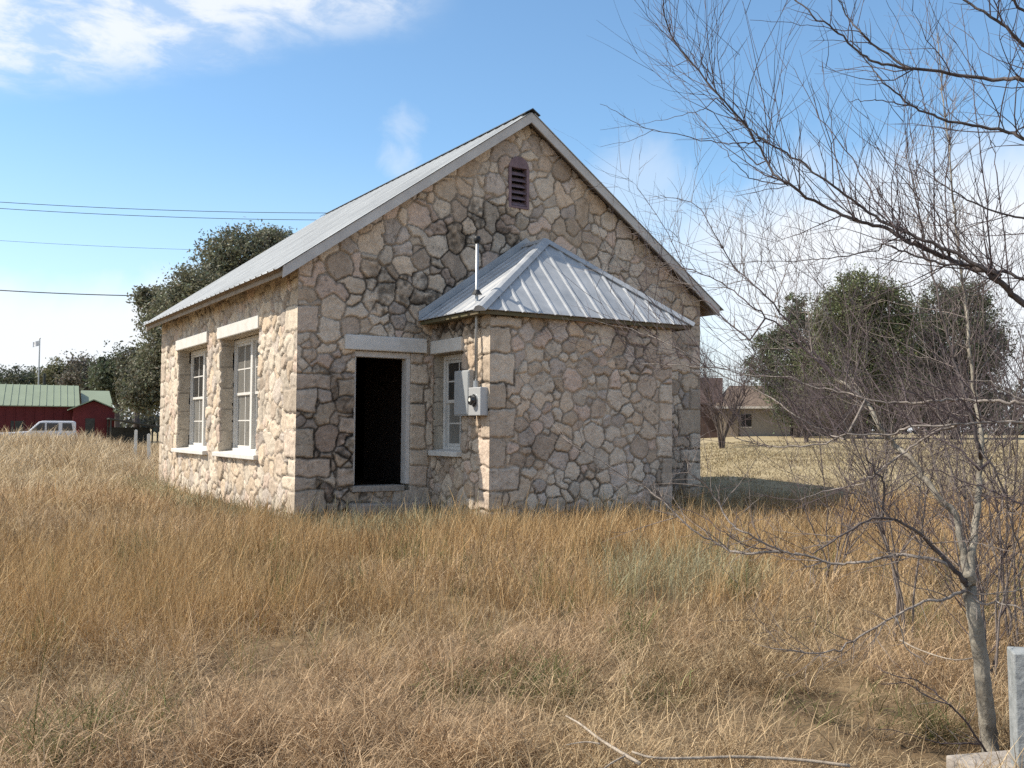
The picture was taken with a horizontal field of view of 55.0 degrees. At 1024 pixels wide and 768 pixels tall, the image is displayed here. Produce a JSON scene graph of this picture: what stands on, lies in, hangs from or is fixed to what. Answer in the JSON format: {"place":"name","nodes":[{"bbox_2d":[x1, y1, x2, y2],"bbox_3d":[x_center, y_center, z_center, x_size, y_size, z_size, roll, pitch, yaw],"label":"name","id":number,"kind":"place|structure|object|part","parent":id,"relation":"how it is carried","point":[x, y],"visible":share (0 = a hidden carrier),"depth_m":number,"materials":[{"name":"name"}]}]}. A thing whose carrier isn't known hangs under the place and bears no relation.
{"place":"outdoors","nodes":[
{"label":"outdoors","id":0,"kind":"place"},
{"bbox_2d":[0,290,129,295],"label":"power line","id":1,"kind":"object","parent":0,"point":[64,293],"visible":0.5,"depth_m":50.16,"materials":[{"name":"metal"}]},
{"bbox_2d":[0,240,225,250],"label":"power line","id":2,"kind":"object","parent":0,"point":[105,246],"visible":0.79,"depth_m":78.16,"materials":[{"name":"metal"}]},
{"bbox_2d":[2,202,288,212],"bbox_3d":[-26.792,-11.765,63.995,29.517,0.713,0.036,1,-3,-16],"label":"power line","id":3,"kind":"object","parent":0,"point":[150,209],"visible":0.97,"depth_m":64.78,"materials":[{"name":"metal"}]},
{"bbox_2d":[0,208,296,219],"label":"power line","id":4,"kind":"object","parent":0,"point":[154,216],"visible":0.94,"depth_m":64.90,"materials":[{"name":"metal"}]},
{"bbox_2d":[0,423,1023,767],"bbox_3d":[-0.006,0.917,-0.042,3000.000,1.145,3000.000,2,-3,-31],"label":"ground","id":5,"kind":"structure","parent":0,"point":[836,697],"depth_m":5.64,"materials":[{"name":"beige plant"}]},
{"bbox_2d":[0,363,39,384],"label":"background tree","id":6,"kind":"object","parent":5,"relation":"on","point":[22,377],"visible":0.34,"depth_m":99.13,"materials":[{"name":"green plant"}]},
{"bbox_2d":[26,365,44,376],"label":"background tree","id":7,"kind":"object","parent":5,"relation":"on","point":[31,370],"depth_m":103.87,"materials":[{"name":"green plant"}]},
{"bbox_2d":[33,338,40,384],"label":"flagpole","id":8,"kind":"object","parent":5,"relation":"on","point":[36,343],"visible":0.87,"depth_m":85.08,"materials":[{"name":"white metal"}]},
{"bbox_2d":[1,420,77,438],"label":"parked car","id":9,"kind":"object","parent":5,"relation":"on","point":[66,425],"visible":0.11,"depth_m":56.38,"materials":[{"name":"white paint"}]},
{"bbox_3d":[-26.988,2.431,56.003,0.682,0.430,0.020,2,-3,-25],"label":"window","id":10,"kind":"part","parent":9,"relation":"part of","materials":[{"name":"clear glass"}]},
{"bbox_3d":[-26.311,2.450,56.320,0.603,0.430,0.020,2,-3,-25],"label":"window","id":11,"kind":"part","parent":9,"relation":"part of","materials":[{"name":"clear glass"}]},
{"bbox_3d":[-25.599,2.470,56.655,0.551,0.430,0.020,2,-3,-25],"label":"window","id":12,"kind":"part","parent":9,"relation":"part of","materials":[{"name":"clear glass"}]},
{"bbox_2d":[30,356,79,384],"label":"background tree","id":13,"kind":"object","parent":5,"relation":"on","point":[51,369],"visible":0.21,"depth_m":95.15,"materials":[{"name":"green plant"}]},
{"bbox_2d":[0,373,119,441],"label":"red barn","id":14,"kind":"structure","parent":5,"relation":"on","point":[26,406],"depth_m":68.96,"materials":[{"name":"red wood"}]},
{"bbox_2d":[10,421,24,431],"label":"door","id":15,"kind":"structure","parent":14,"relation":"in","point":[17,423],"depth_m":68.24,"materials":[{"name":"grey"}]},
{"bbox_2d":[85,418,94,436],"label":"door","id":16,"kind":"structure","parent":14,"relation":"in","point":[89,422],"depth_m":68.36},
{"bbox_2d":[49,349,119,407],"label":"background tree","id":17,"kind":"object","parent":5,"relation":"on","point":[74,375],"visible":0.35,"depth_m":90.78,"materials":[{"name":"green plant"}]},
{"bbox_2d":[80,340,129,426],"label":"background tree","id":18,"kind":"object","parent":5,"relation":"on","point":[102,375],"visible":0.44,"depth_m":84.95,"materials":[{"name":"green plant"}]},
{"bbox_2d":[106,418,159,445],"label":"fence","id":19,"kind":"object","parent":5,"relation":"on","point":[127,433],"visible":0.66,"depth_m":69.19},
{"bbox_2d":[112,343,157,426],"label":"background tree","id":20,"kind":"object","parent":5,"relation":"on","point":[121,377],"visible":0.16,"depth_m":69.42,"materials":[{"name":"green plant"}]},
{"bbox_2d":[134,430,137,458],"bbox_3d":[-11.830,2.036,30.892,0.090,1.209,0.040,2,-1,0],"label":"marker stake","id":21,"kind":"object","parent":5,"relation":"on","point":[135,437],"visible":0.59,"depth_m":30.88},
{"bbox_2d":[147,434,150,458],"bbox_3d":[-10.664,2.071,28.890,0.090,1.228,0.040,-1,-1,0],"label":"marker stake","id":22,"kind":"object","parent":5,"relation":"on","point":[148,446],"visible":0.64,"depth_m":28.87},
{"bbox_2d":[111,216,287,418],"bbox_3d":[-13.242,-1.948,44.872,8.879,10.896,8.136,2,-3,-31],"label":"oak tree","id":23,"kind":"object","parent":5,"relation":"on","point":[142,392],"visible":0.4,"depth_m":43.29,"materials":[{"name":"green plant"}]},
{"bbox_2d":[258,223,296,244],"bbox_3d":[-10.345,-2.320,51.547,6.078,12.349,5.497,2,-3,-31],"label":"oak tree","id":24,"kind":"object","parent":5,"relation":"on","point":[289,232],"visible":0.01,"depth_m":51.89,"materials":[{"name":"green plant"}]},
{"bbox_2d":[143,108,723,522],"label":"stone house","id":25,"kind":"structure","parent":5,"relation":"on","point":[329,353],"depth_m":16.33,"materials":[{"name":"beige stone"}]},
{"bbox_2d":[171,331,208,454],"bbox_3d":[-6.694,0.229,20.959,0.455,2.488,2.731,2,-3,-31],"label":"window","id":26,"kind":"structure","parent":25,"relation":"in","point":[198,379],"depth_m":21.48,"materials":[{"name":"white paint"}]},
{"bbox_2d":[212,315,261,459],"bbox_3d":[-4.896,0.106,18.033,0.455,2.488,2.678,2,-3,-31],"label":"window","id":27,"kind":"structure","parent":25,"relation":"in","point":[245,401],"depth_m":18.47,"materials":[{"name":"white paint"}]},
{"bbox_2d":[428,337,464,456],"bbox_3d":[-0.967,0.223,16.027,0.390,1.900,1.065,2,-3,-31],"label":"window","id":28,"kind":"structure","parent":25,"relation":"in","point":[452,424],"depth_m":16.29,"materials":[{"name":"white paint"}]},
{"bbox_2d":[454,236,487,418],"bbox_3d":[-0.633,-0.865,15.242,0.262,2.815,0.922,1,-3,-21],"label":"electric meter","id":29,"kind":"object","parent":25,"relation":"attached to","point":[470,397],"visible":0.99,"depth_m":15.08,"materials":[{"name":"grey metal"}]},
{"bbox_2d":[80,379,1023,434],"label":"distant woods","id":30,"kind":"object","parent":5,"relation":"on","point":[150,420],"visible":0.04,"depth_m":165.31,"materials":[{"name":"green plant"}]},
{"bbox_2d":[565,715,640,767],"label":"fallen branch","id":31,"kind":"object","parent":5,"relation":"on","point":[630,758],"visible":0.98,"depth_m":3.64,"materials":[{"name":"brown wood"}]},
{"bbox_2d":[632,751,849,767],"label":"fallen branch","id":32,"kind":"object","parent":5,"relation":"on","point":[754,757],"visible":1,"depth_m":3.66,"materials":[{"name":"brown wood"}]},
{"bbox_2d":[700,324,793,448],"bbox_3d":[9.489,-0.425,44.791,6.170,6.958,8.211,-1,-3,24],"label":"leafless tree","id":33,"kind":"object","parent":5,"relation":"on","point":[715,419],"visible":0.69,"depth_m":45.91,"materials":[{"name":"brown plant"}]},
{"bbox_2d":[489,0,1023,753],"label":"bare tree","id":34,"kind":"object","parent":5,"relation":"on","point":[983,682],"visible":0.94,"depth_m":4.58,"materials":[{"name":"grey plant"}]},
{"bbox_2d":[513,0,1023,572],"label":"bare tree","id":35,"kind":"object","parent":5,"relation":"on","point":[979,268],"visible":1,"depth_m":4.29,"materials":[{"name":"grey plant"}]},
{"bbox_2d":[700,378,849,437],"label":"brick house","id":36,"kind":"structure","parent":5,"relation":"on","point":[753,426],"depth_m":80.42,"materials":[{"name":"brown brick"}]},
{"bbox_2d":[741,414,751,427],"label":"window","id":37,"kind":"structure","parent":36,"relation":"in","point":[746,416],"depth_m":80.47,"materials":[{"name":"black glass"}]},
{"bbox_2d":[735,292,837,437],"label":"cedar tree","id":38,"kind":"object","parent":5,"relation":"on","point":[773,390],"visible":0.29,"depth_m":73.68,"materials":[{"name":"green plant"}]},
{"bbox_2d":[752,357,853,442],"bbox_3d":[16.459,0.844,56.270,6.065,5.250,5.636,0,-3,16],"label":"leafless tree","id":39,"kind":"object","parent":5,"relation":"on","point":[811,412],"visible":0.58,"depth_m":56.00,"materials":[{"name":"brown plant"}]},
{"bbox_2d":[786,365,891,440],"bbox_3d":[20.836,1.003,60.180,7.516,5.254,6.136,-1,-3,32],"label":"leafless tree","id":40,"kind":"object","parent":5,"relation":"on","point":[837,420],"visible":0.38,"depth_m":59.72,"materials":[{"name":"brown plant"}]},
{"bbox_2d":[688,90,1023,643],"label":"bare shrub","id":41,"kind":"object","parent":5,"relation":"on","point":[900,606],"visible":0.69,"depth_m":6.51,"materials":[{"name":"grey plant"}]},
{"bbox_2d":[776,263,946,438],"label":"cedar tree","id":42,"kind":"object","parent":5,"relation":"on","point":[892,320],"visible":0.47,"depth_m":68.86,"materials":[{"name":"green plant"}]},
{"bbox_2d":[736,268,994,587],"bbox_3d":[3.072,0.452,8.663,2.145,3.038,2.361,-1,-3,30],"label":"bare shrub","id":43,"kind":"object","parent":5,"relation":"on","point":[841,518],"visible":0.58,"depth_m":8.83,"materials":[{"name":"grey plant"}]},
{"bbox_2d":[826,214,1023,698],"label":"bare shrub","id":44,"kind":"object","parent":5,"relation":"on","point":[1000,612],"visible":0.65,"depth_m":5.62,"materials":[{"name":"grey plant"}]},
{"bbox_2d":[831,153,1023,646],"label":"bare shrub","id":45,"kind":"object","parent":5,"relation":"on","point":[1005,538],"visible":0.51,"depth_m":6.27,"materials":[{"name":"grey plant"}]},
{"bbox_2d":[874,364,990,442],"bbox_3d":[23.978,0.799,55.765,8.459,5.332,6.857,1,-3,-5],"label":"leafless tree","id":46,"kind":"object","parent":5,"relation":"on","point":[914,412],"visible":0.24,"depth_m":55.69,"materials":[{"name":"brown plant"}]},
{"bbox_2d":[899,639,972,660],"bbox_3d":[2.331,1.453,5.351,0.436,0.047,0.200,-1,-3,28],"label":"fallen branch","id":47,"kind":"object","parent":5,"relation":"on","point":[934,654],"visible":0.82,"depth_m":5.33,"materials":[{"name":"brown wood"}]},
{"bbox_2d":[887,275,1019,438],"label":"cedar tree","id":48,"kind":"object","parent":5,"relation":"on","point":[933,301],"visible":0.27,"depth_m":71.04,"materials":[{"name":"green plant"}]},
{"bbox_2d":[946,750,1012,767],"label":"concrete slab","id":49,"kind":"structure","parent":5,"relation":"on","point":[952,762],"depth_m":4.07,"materials":[{"name":"grey concrete"}]},
{"bbox_2d":[1007,646,1023,767],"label":"grey post","id":50,"kind":"object","parent":5,"relation":"on","point":[1015,660],"visible":0.96,"depth_m":3.91,"materials":[{"name":"grey concrete"}]},
{"bbox_2d":[0,0,1023,432],"label":"sky","id":51,"kind":"structure","parent":0,"point":[303,109],"materials":[{"name":"blue"}]}
]}

